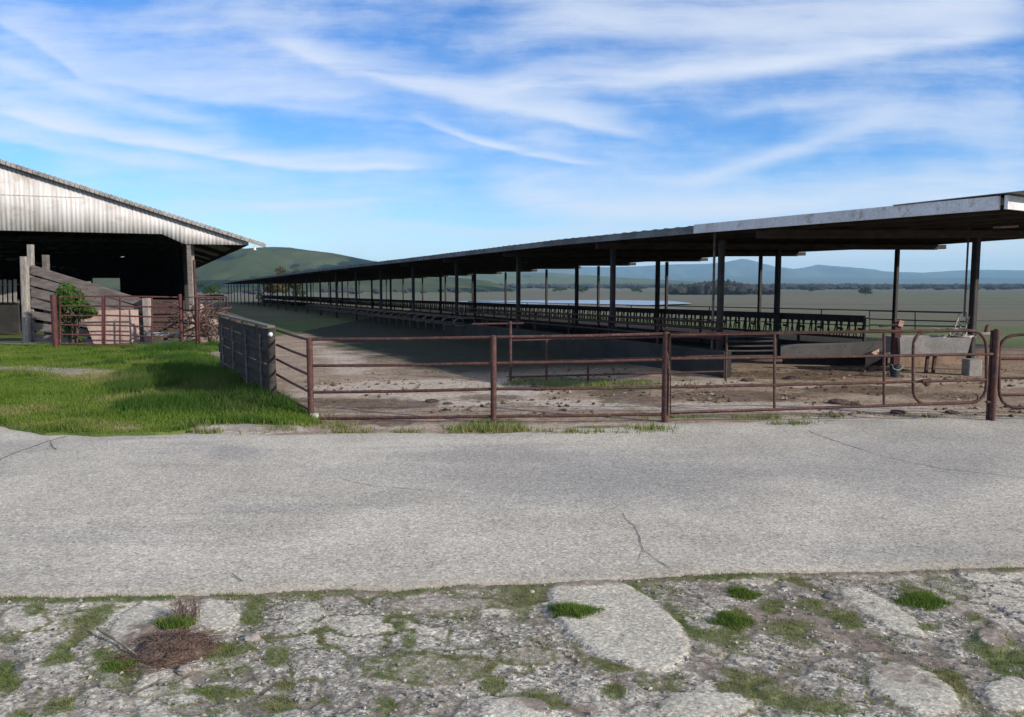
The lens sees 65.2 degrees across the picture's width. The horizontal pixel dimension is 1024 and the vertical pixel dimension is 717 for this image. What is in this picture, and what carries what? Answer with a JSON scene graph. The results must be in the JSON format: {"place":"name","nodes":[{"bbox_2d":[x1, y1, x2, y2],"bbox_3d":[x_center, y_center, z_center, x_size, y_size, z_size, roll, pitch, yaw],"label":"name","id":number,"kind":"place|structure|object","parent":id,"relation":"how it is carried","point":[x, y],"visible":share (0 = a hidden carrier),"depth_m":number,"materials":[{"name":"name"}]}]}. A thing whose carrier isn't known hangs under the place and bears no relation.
{"place":"outdoors","nodes":[
{"label":"outdoors","id":0,"kind":"place"},
{"bbox_2d":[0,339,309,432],"bbox_3d":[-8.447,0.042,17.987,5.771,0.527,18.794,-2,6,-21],"label":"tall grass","id":1,"kind":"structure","parent":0,"point":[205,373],"depth_m":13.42,"materials":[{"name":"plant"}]},
{"bbox_2d":[0,341,324,436],"bbox_3d":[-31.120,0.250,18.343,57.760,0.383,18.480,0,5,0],"label":"lawn","id":2,"kind":"structure","parent":0,"point":[248,427],"depth_m":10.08,"materials":[{"name":"plant"}]},
{"bbox_2d":[50,294,58,347],"bbox_3d":[-13.725,-0.945,24.016,0.178,1.961,0.179,0,5,0],"label":"corral post","id":3,"kind":"object","parent":2,"relation":"on","point":[54,320],"visible":0.83,"depth_m":23.94,"materials":[{"name":"metal"}]},
{"bbox_2d":[59,295,103,344],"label":"corral gate","id":4,"kind":"structure","parent":3,"relation":"attached to","point":[102,315],"depth_m":24.21,"materials":[{"name":"metal"}]},
{"bbox_2d":[54,282,98,342],"bbox_3d":[-13.837,-1.336,25.442,1.464,2.212,1.016,0,5,0],"label":"shrub","id":5,"kind":"object","parent":2,"relation":"on","point":[68,287],"visible":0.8,"depth_m":25.34,"materials":[{"name":"green plant"}]},
{"bbox_2d":[84,310,139,343],"bbox_3d":[-13.039,-1.014,25.979,1.606,1.118,0.549,-1,5,-12],"label":"concrete slab","id":6,"kind":"object","parent":2,"relation":"on","point":[114,329],"depth_m":25.81,"materials":[{"name":"concrete"}]},
{"bbox_2d":[146,332,178,336],"bbox_3d":[-11.111,-0.764,25.992,1.481,0.180,0.345,0,5,0],"label":"concrete slab","id":7,"kind":"object","parent":2,"relation":"on","point":[163,334],"visible":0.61,"depth_m":25.89,"materials":[{"name":"concrete"}]},
{"bbox_2d":[92,247,515,291],"bbox_3d":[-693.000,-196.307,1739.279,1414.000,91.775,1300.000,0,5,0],"label":"hill","id":8,"kind":"structure","parent":0,"point":[244,263],"depth_m":1360.51,"materials":[{"name":"plant"}]},
{"bbox_2d":[0,417,1023,598],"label":"road","id":9,"kind":"structure","parent":0,"point":[200,515],"depth_m":6.42,"materials":[{"name":"asphalt"}]},
{"bbox_2d":[0,431,1022,572],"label":"road cracks","id":10,"kind":"object","parent":9,"relation":"on","point":[435,490],"visible":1,"depth_m":7.56,"materials":[{"name":"asphalt"}]},
{"bbox_2d":[0,566,1023,716],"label":"verge","id":11,"kind":"structure","parent":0,"point":[643,633],"depth_m":3.94,"materials":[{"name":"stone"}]},
{"bbox_2d":[14,663,24,670],"bbox_3d":[-2.329,1.463,3.785,0.056,0.036,0.049,-2,6,-20],"label":"stone","id":12,"kind":"object","parent":11,"relation":"on","point":[20,666],"visible":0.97,"depth_m":3.77,"materials":[{"name":"stone"}]},
{"bbox_2d":[24,663,32,667],"bbox_3d":[-2.304,1.461,3.797,0.056,0.030,0.044,0,5,0],"label":"stone","id":13,"kind":"object","parent":11,"relation":"on","point":[27,665],"visible":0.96,"depth_m":3.79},
{"bbox_2d":[96,627,136,654],"bbox_3d":[-1.976,1.411,3.998,0.413,0.030,0.015,4,7,38],"label":"stick","id":14,"kind":"object","parent":11,"relation":"on","point":[112,638],"visible":1,"depth_m":4.01,"materials":[{"name":"wood"}]},
{"bbox_2d":[96,659,140,673],"bbox_3d":[-1.853,1.448,3.783,0.261,0.052,0.129,0,5,0],"label":"grass tuft","id":15,"kind":"object","parent":11,"relation":"on","point":[112,665],"visible":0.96,"depth_m":3.78,"materials":[{"name":"plant"}]},
{"bbox_2d":[106,596,233,677],"bbox_3d":[-1.679,1.395,4.010,0.571,0.188,0.731,0,5,0],"label":"dead weed","id":16,"kind":"object","parent":11,"relation":"on","point":[173,651],"visible":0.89,"depth_m":3.88,"materials":[{"name":"plant"}]},
{"bbox_2d":[151,612,199,629],"bbox_3d":[-1.768,1.375,4.218,0.254,0.100,0.157,-2,6,-23],"label":"grass tuft","id":17,"kind":"object","parent":11,"relation":"on","point":[178,622],"visible":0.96,"depth_m":4.21,"materials":[{"name":"plant"}]},
{"bbox_2d":[176,665,191,674],"bbox_3d":[-1.526,1.455,3.729,0.072,0.045,0.062,0,5,0],"label":"stone","id":18,"kind":"object","parent":11,"relation":"on","point":[184,668],"visible":0.98,"depth_m":3.71,"materials":[{"name":"stone"}]},
{"bbox_2d":[245,633,260,642],"bbox_3d":[-1.323,1.423,4.080,0.077,0.046,0.066,-1,6,-15],"label":"stone","id":19,"kind":"object","parent":11,"relation":"on","point":[251,637],"visible":0.99,"depth_m":4.06,"materials":[{"name":"stone"}]},
{"bbox_2d":[545,601,605,618],"bbox_3d":[0.327,1.371,4.398,0.348,0.089,0.198,2,6,18],"label":"grass tuft","id":20,"kind":"object","parent":11,"relation":"on","point":[572,609],"visible":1,"depth_m":4.38,"materials":[{"name":"plant"}]},
{"bbox_2d":[707,609,758,629],"bbox_3d":[1.190,1.389,4.285,0.238,0.068,0.211,4,6,35],"label":"grass tuft","id":21,"kind":"object","parent":11,"relation":"on","point":[737,618],"visible":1,"depth_m":4.27,"materials":[{"name":"plant"}]},
{"bbox_2d":[727,586,764,598],"bbox_3d":[1.353,1.361,4.662,0.217,0.065,0.164,4,6,35],"label":"grass tuft","id":22,"kind":"object","parent":11,"relation":"on","point":[742,591],"visible":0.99,"depth_m":4.66,"materials":[{"name":"plant"}]},
{"bbox_2d":[822,593,832,598],"bbox_3d":[1.831,1.381,4.648,0.063,0.034,0.052,0,5,0],"label":"stone","id":23,"kind":"object","parent":11,"relation":"on","point":[827,596],"visible":0.98,"depth_m":4.63,"materials":[{"name":"stone"}]},
{"bbox_2d":[891,589,954,610],"bbox_3d":[2.322,1.368,4.553,0.351,0.073,0.255,-2,6,-21],"label":"grass tuft","id":24,"kind":"object","parent":11,"relation":"on","point":[931,601],"visible":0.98,"depth_m":4.54,"materials":[{"name":"plant"}]},
{"bbox_2d":[0,287,1023,346],"bbox_3d":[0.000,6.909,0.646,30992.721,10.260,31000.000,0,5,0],"label":"ground","id":25,"kind":"structure","parent":0,"point":[1000,304],"depth_m":389.85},
{"bbox_2d":[0,279,20,332],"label":"slat fence","id":26,"kind":"object","parent":25,"relation":"on","point":[9,315],"visible":1,"depth_m":33.60,"materials":[{"name":"grey wood"}]},
{"bbox_2d":[20,244,150,342],"bbox_3d":[-14.790,-2.046,27.625,5.378,3.698,1.907,0,5,0],"label":"loading chute","id":27,"kind":"object","parent":25,"relation":"on","point":[30,292],"visible":0.66,"depth_m":26.90,"materials":[{"name":"grey wood"}]},
{"bbox_2d":[0,159,265,311],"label":"hay barn","id":28,"kind":"structure","parent":25,"relation":"on","point":[77,231],"depth_m":33.36,"materials":[{"name":"white metal"}]},
{"bbox_2d":[153,300,184,340],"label":"plank wall","id":29,"kind":"structure","parent":25,"relation":"on","point":[157,310],"depth_m":28.27,"materials":[{"name":"wood"}]},
{"bbox_2d":[178,294,182,341],"bbox_3d":[-10.323,-1.032,24.962,0.105,1.950,0.105,0,5,0],"label":"corral post","id":30,"kind":"object","parent":25,"relation":"on","point":[180,316],"visible":0.83,"depth_m":24.90,"materials":[{"name":"metal"}]},
{"bbox_2d":[104,295,179,345],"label":"corral gate","id":31,"kind":"structure","parent":30,"relation":"attached to","point":[120,316],"depth_m":24.62,"materials":[{"name":"metal"}]},
{"bbox_2d":[182,297,199,343],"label":"corral gate","id":32,"kind":"structure","parent":30,"relation":"attached to","point":[192,322],"depth_m":24.71,"materials":[{"name":"metal"}]},
{"bbox_2d":[179,312,194,341],"bbox_3d":[-10.379,-0.742,25.759,0.641,1.539,0.541,0,5,0],"label":"rubble block","id":33,"kind":"object","parent":25,"relation":"on","point":[188,327],"depth_m":25.51,"materials":[{"name":"stone"}]},
{"bbox_2d":[193,260,196,339],"bbox_3d":[-9.592,-1.492,24.267,0.084,2.980,0.084,0,5,0],"label":"corral post","id":34,"kind":"object","parent":25,"relation":"on","point":[194,278],"visible":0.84,"depth_m":24.18,"materials":[{"name":"metal"}]},
{"bbox_2d":[196,296,226,344],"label":"corral gate","id":35,"kind":"structure","parent":34,"relation":"attached to","point":[205,309],"depth_m":25.30,"materials":[{"name":"metal"}]},
{"bbox_2d":[189,303,206,319],"bbox_3d":[-10.279,-0.901,26.352,0.651,1.990,0.580,2,6,23],"label":"rubble block","id":36,"kind":"object","parent":25,"relation":"on","point":[201,304],"depth_m":26.18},
{"bbox_2d":[194,337,207,343],"bbox_3d":[-9.822,-0.467,25.265,0.456,0.433,0.400,3,6,29],"label":"rubble block","id":37,"kind":"object","parent":25,"relation":"on","point":[202,339],"depth_m":25.15,"materials":[{"name":"stone"}]},
{"bbox_2d":[197,283,221,300],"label":"tree","id":38,"kind":"object","parent":25,"relation":"on","point":[210,288],"visible":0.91,"depth_m":164.44,"materials":[{"name":"green plant"}]},
{"bbox_2d":[200,315,219,342],"bbox_3d":[-9.790,-0.719,25.930,0.865,1.430,0.660,0,5,0],"label":"rubble block","id":39,"kind":"object","parent":25,"relation":"on","point":[215,322],"depth_m":25.66,"materials":[{"name":"stone"}]},
{"bbox_2d":[159,293,240,337],"bbox_3d":[-9.879,-1.402,25.625,2.632,1.404,1.953,-2,6,-20],"label":"brush pile","id":40,"kind":"object","parent":39,"relation":"on","point":[202,316],"visible":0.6,"depth_m":25.39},
{"bbox_2d":[198,295,223,301],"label":"board fence","id":41,"kind":"object","parent":25,"relation":"on","point":[211,295],"visible":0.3,"depth_m":134.51,"materials":[{"name":"brown wood"}]},
{"bbox_2d":[215,313,276,395],"bbox_3d":[-4.843,0.007,14.439,0.212,1.478,5.848,-3,6,-27],"label":"board fence","id":42,"kind":"object","parent":25,"relation":"on","point":[249,343],"visible":0.84,"depth_m":13.59,"materials":[{"name":"grey wood"}]},
{"bbox_2d":[256,284,278,299],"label":"tree","id":43,"kind":"object","parent":25,"relation":"on","point":[266,290],"visible":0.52,"depth_m":171.04,"materials":[{"name":"green plant"}]},
{"bbox_2d":[273,266,299,293],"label":"tree","id":44,"kind":"object","parent":25,"relation":"on","point":[279,285],"visible":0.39,"depth_m":166.23,"materials":[{"name":"green plant"}]},
{"bbox_2d":[291,283,305,295],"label":"tree","id":45,"kind":"object","parent":25,"relation":"on","point":[298,289],"visible":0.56,"depth_m":169.12,"materials":[{"name":"green plant"}]},
{"bbox_2d":[325,306,345,317],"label":"stall divider","id":46,"kind":"object","parent":25,"relation":"on","point":[335,310],"visible":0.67,"depth_m":52.08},
{"bbox_2d":[332,307,353,317],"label":"stall divider","id":47,"kind":"object","parent":25,"relation":"on","point":[342,311],"visible":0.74,"depth_m":49.65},
{"bbox_2d":[349,308,372,320],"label":"stall divider","id":48,"kind":"object","parent":25,"relation":"on","point":[361,313],"visible":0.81,"depth_m":45.24,"materials":[{"name":"metal"}]},
{"bbox_2d":[220,287,513,293],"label":"hillfoot scrub","id":49,"kind":"object","parent":25,"relation":"on","point":[351,290],"visible":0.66,"depth_m":1044.38,"materials":[{"name":"plant"}]},
{"bbox_2d":[360,309,384,322],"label":"stall divider","id":50,"kind":"object","parent":25,"relation":"on","point":[372,314],"visible":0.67,"depth_m":42.84,"materials":[{"name":"metal"}]},
{"bbox_2d":[365,310,389,323],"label":"stall divider","id":51,"kind":"object","parent":25,"relation":"on","point":[376,315],"visible":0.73,"depth_m":41.77,"materials":[{"name":"metal"}]},
{"bbox_2d":[371,310,396,324],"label":"stall divider","id":52,"kind":"object","parent":25,"relation":"on","point":[384,310],"visible":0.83,"depth_m":40.59,"materials":[{"name":"metal"}]},
{"bbox_2d":[377,311,403,324],"bbox_3d":[-5.998,-1.930,39.477,1.351,0.846,0.051,-2,6,-23],"label":"stall divider","id":53,"kind":"object","parent":25,"relation":"on","point":[388,316],"visible":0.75,"depth_m":39.36,"materials":[{"name":"metal"}]},
{"bbox_2d":[383,311,409,326],"bbox_3d":[-5.535,-1.841,38.416,1.351,0.846,0.051,-2,6,-23],"label":"stall divider","id":54,"kind":"object","parent":25,"relation":"on","point":[396,317],"visible":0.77,"depth_m":38.37,"materials":[{"name":"metal"}]},
{"bbox_2d":[390,312,417,327],"bbox_3d":[-5.002,-1.739,37.196,1.351,0.846,0.051,-2,6,-23],"label":"stall divider","id":55,"kind":"object","parent":25,"relation":"on","point":[403,318],"visible":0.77,"depth_m":37.12,"materials":[{"name":"metal"}]},
{"bbox_2d":[397,313,426,328],"bbox_3d":[-4.502,-1.643,36.051,1.351,0.846,0.051,-2,6,-23],"label":"stall divider","id":56,"kind":"object","parent":25,"relation":"on","point":[410,319],"visible":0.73,"depth_m":35.91,"materials":[{"name":"metal"}]},
{"bbox_2d":[405,313,433,329],"bbox_3d":[-4.039,-1.555,34.989,1.351,0.846,0.051,-2,6,-23],"label":"stall divider","id":57,"kind":"object","parent":25,"relation":"on","point":[419,319],"visible":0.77,"depth_m":34.93,"materials":[{"name":"metal"}]},
{"bbox_2d":[413,314,443,330],"bbox_3d":[-3.506,-1.453,33.768,1.351,0.846,0.051,-2,6,-23],"label":"stall divider","id":58,"kind":"object","parent":25,"relation":"on","point":[429,320],"visible":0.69,"depth_m":33.74,"materials":[{"name":"metal"}]},
{"bbox_2d":[422,315,453,322],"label":"stall divider","id":59,"kind":"object","parent":25,"relation":"on","point":[435,322],"visible":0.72,"depth_m":32.52,"materials":[{"name":"metal"}]},
{"bbox_2d":[431,316,463,323],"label":"stall divider","id":60,"kind":"object","parent":25,"relation":"on","point":[441,316],"visible":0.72,"depth_m":31.37,"materials":[{"name":"metal"}]},
{"bbox_2d":[442,316,475,324],"bbox_3d":[-2.010,-1.166,30.340,1.351,0.846,0.051,-2,6,-23],"label":"stall divider","id":61,"kind":"object","parent":25,"relation":"on","point":[454,317],"visible":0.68,"depth_m":30.16,"materials":[{"name":"metal"}]},
{"bbox_2d":[453,317,487,326],"bbox_3d":[-1.511,-1.071,29.198,1.351,0.846,0.051,-2,6,-23],"label":"stall divider","id":62,"kind":"object","parent":25,"relation":"on","point":[465,318],"visible":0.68,"depth_m":29.03,"materials":[{"name":"metal"}]},
{"bbox_2d":[261,299,826,349],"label":"feed curb","id":63,"kind":"structure","parent":25,"relation":"on","point":[781,341],"depth_m":31.83,"materials":[{"name":"concrete"}]},
{"bbox_2d":[261,295,865,344],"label":"headlock rail","id":64,"kind":"object","parent":63,"relation":"on","point":[828,318],"visible":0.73,"depth_m":28.67,"materials":[{"name":"metal"}]},
{"bbox_2d":[552,287,566,291],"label":"tree","id":65,"kind":"object","parent":25,"relation":"on","point":[559,289],"visible":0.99,"depth_m":1044.17,"materials":[{"name":"green plant"}]},
{"bbox_2d":[574,285,587,292],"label":"tree","id":66,"kind":"object","parent":25,"relation":"on","point":[582,289],"visible":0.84,"depth_m":994.65,"materials":[{"name":"green plant"}]},
{"bbox_2d":[472,321,727,381],"bbox_3d":[1.658,0.021,15.118,4.822,1.448,0.056,0,5,0],"label":"pipe fence","id":67,"kind":"object","parent":25,"relation":"on","point":[510,323],"visible":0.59,"depth_m":15.10,"materials":[{"name":"metal"}]},
{"bbox_2d":[223,191,1023,357],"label":"cattle shed","id":68,"kind":"structure","parent":25,"relation":"on","point":[976,221],"depth_m":21.86,"materials":[{"name":"metal"}]},
{"bbox_2d":[445,307,722,349],"bbox_3d":[0.804,-1.035,24.233,0.060,0.924,17.360,-2,6,-23],"label":"pipe rail","id":69,"kind":"object","parent":68,"relation":"attached to","point":[718,329],"visible":0.8,"depth_m":20.69,"materials":[{"name":"metal"}]},
{"bbox_2d":[629,286,642,291],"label":"tree","id":70,"kind":"object","parent":25,"relation":"on","point":[633,289],"visible":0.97,"depth_m":1093.34,"materials":[{"name":"green plant"}]},
{"bbox_2d":[668,279,773,294],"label":"grove","id":71,"kind":"object","parent":25,"relation":"on","point":[730,287],"visible":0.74,"depth_m":850.43,"materials":[{"name":"green plant"}]},
{"bbox_2d":[499,283,1023,289],"bbox_3d":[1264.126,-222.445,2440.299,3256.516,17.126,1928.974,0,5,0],"label":"tree belt","id":72,"kind":"object","parent":25,"relation":"on","point":[988,286],"visible":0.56,"depth_m":1881.89,"materials":[{"name":"plant"}]},
{"bbox_2d":[804,286,815,291],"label":"tree","id":73,"kind":"object","parent":25,"relation":"on","point":[808,288],"visible":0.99,"depth_m":1142.35,"materials":[{"name":"green plant"}]},
{"bbox_2d":[858,286,872,293],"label":"tree","id":74,"kind":"object","parent":25,"relation":"on","point":[867,289],"visible":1,"depth_m":815.43,"materials":[{"name":"green plant"}]},
{"bbox_2d":[879,320,903,372],"bbox_3d":[7.740,-0.195,16.431,0.510,1.200,0.195,0,5,0],"label":"pipe post","id":75,"kind":"object","parent":25,"relation":"on","point":[896,325],"visible":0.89,"depth_m":16.38,"materials":[{"name":"metal"}]},
{"bbox_2d":[869,310,966,329],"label":"pipe gate","id":76,"kind":"structure","parent":25,"relation":"on","point":[914,320],"depth_m":33.27,"materials":[{"name":"metal"}]},
{"bbox_2d":[914,285,926,288],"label":"tree","id":77,"kind":"object","parent":25,"relation":"on","point":[920,286],"visible":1,"depth_m":1491.44,"materials":[{"name":"green plant"}]},
{"bbox_2d":[882,335,971,372],"bbox_3d":[8.603,-0.064,16.666,1.464,0.794,0.800,0,5,0],"label":"water trough","id":78,"kind":"object","parent":25,"relation":"on","point":[931,344],"visible":0.73,"depth_m":16.28,"materials":[{"name":"metal"}]},
{"bbox_2d":[932,312,989,337],"bbox_3d":[9.556,-0.715,16.987,1.166,0.547,0.852,-2,6,-25],"label":"wire tangle","id":79,"kind":"object","parent":78,"relation":"on","point":[966,327],"visible":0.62,"depth_m":16.94,"materials":[{"name":"metal"}]},
{"bbox_2d":[0,0,1023,272],"label":"sky","id":80,"kind":"structure","parent":0,"point":[373,130],"materials":[{"name":"blue"}]},
{"bbox_2d":[452,300,690,305],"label":"lake","id":81,"kind":"structure","parent":0,"point":[625,302],"depth_m":466.43,"materials":[{"name":"liquid"}]},
{"bbox_2d":[449,272,700,284],"bbox_3d":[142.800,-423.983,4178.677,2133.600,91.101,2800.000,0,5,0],"label":"hills","id":82,"kind":"structure","parent":0,"point":[553,278],"depth_m":3508.41,"materials":[{"name":"plant"}]},
{"bbox_2d":[176,306,1023,434],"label":"yard","id":83,"kind":"structure","parent":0,"point":[399,352],"depth_m":14.50,"materials":[{"name":"soil"}]},
{"bbox_2d":[276,329,307,409],"bbox_3d":[-3.171,0.133,11.550,0.058,1.028,1.781,-3,6,-30],"label":"pipe fence","id":84,"kind":"object","parent":83,"relation":"on","point":[291,366],"visible":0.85,"depth_m":11.49,"materials":[{"name":"metal"}]},
{"bbox_2d":[425,399,438,402],"bbox_3d":[-1.245,0.664,12.449,0.212,0.074,0.211,0,5,0],"label":"dung lump","id":85,"kind":"object","parent":83,"relation":"on","point":[432,400],"visible":0.88,"depth_m":12.38,"materials":[{"name":"soil"}]},
{"bbox_2d":[306,331,669,423],"bbox_3d":[-0.360,0.397,10.482,4.811,1.511,0.292,0,5,4],"label":"pipe fence","id":86,"kind":"object","parent":83,"relation":"on","point":[494,388],"visible":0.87,"depth_m":10.39,"materials":[{"name":"metal"}]},
{"bbox_2d":[94,328,1023,433],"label":"weeds","id":87,"kind":"object","parent":83,"relation":"on","point":[473,427],"visible":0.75,"depth_m":9.96,"materials":[{"name":"plant"}]},
{"bbox_2d":[444,322,731,377],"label":"concrete wall","id":88,"kind":"structure","parent":83,"relation":"on","point":[607,348],"depth_m":19.69,"materials":[{"name":"concrete"}]},
{"bbox_2d":[725,335,776,356],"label":"pipe gate","id":89,"kind":"structure","parent":88,"relation":"on","point":[734,336],"depth_m":15.95,"materials":[{"name":"metal"}]},
{"bbox_2d":[305,368,1023,416],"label":"dirt clods","id":90,"kind":"object","parent":83,"relation":"on","point":[831,412],"visible":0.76,"depth_m":13.40,"materials":[{"name":"soil"}]},
{"bbox_2d":[468,301,868,325],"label":"pipe fence","id":91,"kind":"object","parent":83,"relation":"on","point":[709,309],"visible":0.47,"depth_m":42.77,"materials":[{"name":"metal"}]},
{"bbox_2d":[740,378,754,381],"bbox_3d":[4.462,0.413,15.116,0.258,0.091,0.256,5,7,43],"label":"dung lump","id":92,"kind":"object","parent":83,"relation":"on","point":[748,379],"visible":0.88,"depth_m":15.03,"materials":[{"name":"soil"}]},
{"bbox_2d":[785,376,798,378],"bbox_3d":[5.422,0.377,15.493,0.269,0.087,0.249,0,5,0],"label":"dung lump","id":93,"kind":"object","parent":83,"relation":"on","point":[791,377],"visible":0.87,"depth_m":15.42,"materials":[{"name":"soil"}]},
{"bbox_2d":[782,358,887,365],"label":"concrete plinth","id":94,"kind":"structure","parent":83,"relation":"on","point":[837,361],"depth_m":18.23,"materials":[{"name":"concrete"}]},
{"bbox_2d":[780,341,888,357],"bbox_3d":[7.324,-0.230,18.246,2.271,0.375,0.500,2,6,18],"label":"concrete bunk","id":95,"kind":"object","parent":94,"relation":"on","point":[840,348],"visible":0.74,"depth_m":18.05,"materials":[{"name":"concrete"}]},
{"bbox_2d":[827,398,849,404],"bbox_3d":[4.959,0.664,12.108,0.334,0.118,0.323,0,5,0],"label":"dung lump","id":96,"kind":"object","parent":83,"relation":"on","point":[837,401],"visible":0.79,"depth_m":12.02,"materials":[{"name":"soil"}]},
{"bbox_2d":[850,401,860,404],"bbox_3d":[5.146,0.680,12.031,0.210,0.068,0.196,0,5,0],"label":"dung lump","id":97,"kind":"object","parent":83,"relation":"on","point":[855,403],"visible":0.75,"depth_m":11.97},
{"bbox_2d":[865,349,889,366],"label":"concrete ramp","id":98,"kind":"structure","parent":83,"relation":"on","point":[868,361],"depth_m":17.62,"materials":[{"name":"concrete"}]},
{"bbox_2d":[889,364,902,376],"bbox_3d":[7.514,0.242,15.691,0.240,0.246,0.237,0,5,0],"label":"bucket","id":99,"kind":"object","parent":83,"relation":"on","point":[895,369],"visible":1,"depth_m":15.62,"materials":[{"name":"metal"}]},
{"bbox_2d":[889,410,906,413],"bbox_3d":[5.381,0.752,11.159,0.241,0.077,0.231,0,5,0],"label":"dung lump","id":100,"kind":"object","parent":83,"relation":"on","point":[897,412],"visible":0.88,"depth_m":11.09,"materials":[{"name":"soil"}]},
{"bbox_2d":[945,410,958,413],"bbox_3d":[6.136,0.754,11.159,0.194,0.062,0.174,0,5,0],"label":"dung lump","id":101,"kind":"object","parent":83,"relation":"on","point":[951,412],"visible":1,"depth_m":11.12,"materials":[{"name":"soil"}]},
{"bbox_2d":[900,354,1023,365],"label":"brown curb","id":102,"kind":"structure","parent":83,"relation":"on","point":[941,360],"depth_m":18.32,"materials":[{"name":"concrete"}]},
{"bbox_2d":[961,358,981,375],"bbox_3d":[9.184,0.199,15.988,0.270,0.380,0.270,0,5,0],"label":"concrete block","id":103,"kind":"object","parent":83,"relation":"on","point":[971,366],"depth_m":15.86,"materials":[{"name":"concrete"}]},
{"bbox_2d":[984,324,1000,420],"bbox_3d":[6.209,0.342,10.403,0.194,1.582,0.128,-3,6,-25],"label":"gate post","id":104,"kind":"object","parent":83,"relation":"on","point":[993,365],"visible":0.84,"depth_m":10.39,"materials":[{"name":"metal"}]},
{"bbox_2d":[667,329,993,413],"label":"pipe gate","id":105,"kind":"structure","parent":104,"relation":"attached to","point":[913,381],"depth_m":10.35,"materials":[{"name":"metal"}]},
{"bbox_2d":[997,333,1023,408],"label":"pipe gate","id":106,"kind":"structure","parent":104,"relation":"attached to","point":[1002,341],"depth_m":10.41,"materials":[{"name":"metal"}]},
{"bbox_2d":[977,320,1023,320],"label":"cable fence","id":107,"kind":"object","parent":83,"relation":"on","point":[1000,320],"visible":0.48,"depth_m":31.36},
{"bbox_2d":[521,259,1023,279],"bbox_3d":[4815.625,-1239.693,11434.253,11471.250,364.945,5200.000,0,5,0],"label":"mountains","id":108,"kind":"structure","parent":0,"point":[741,268],"depth_m":10398.31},
{"bbox_2d":[677,276,1023,284],"bbox_3d":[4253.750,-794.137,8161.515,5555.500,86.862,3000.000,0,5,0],"label":"foothills","id":109,"kind":"structure","parent":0,"point":[837,280],"depth_m":7539.56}
]}

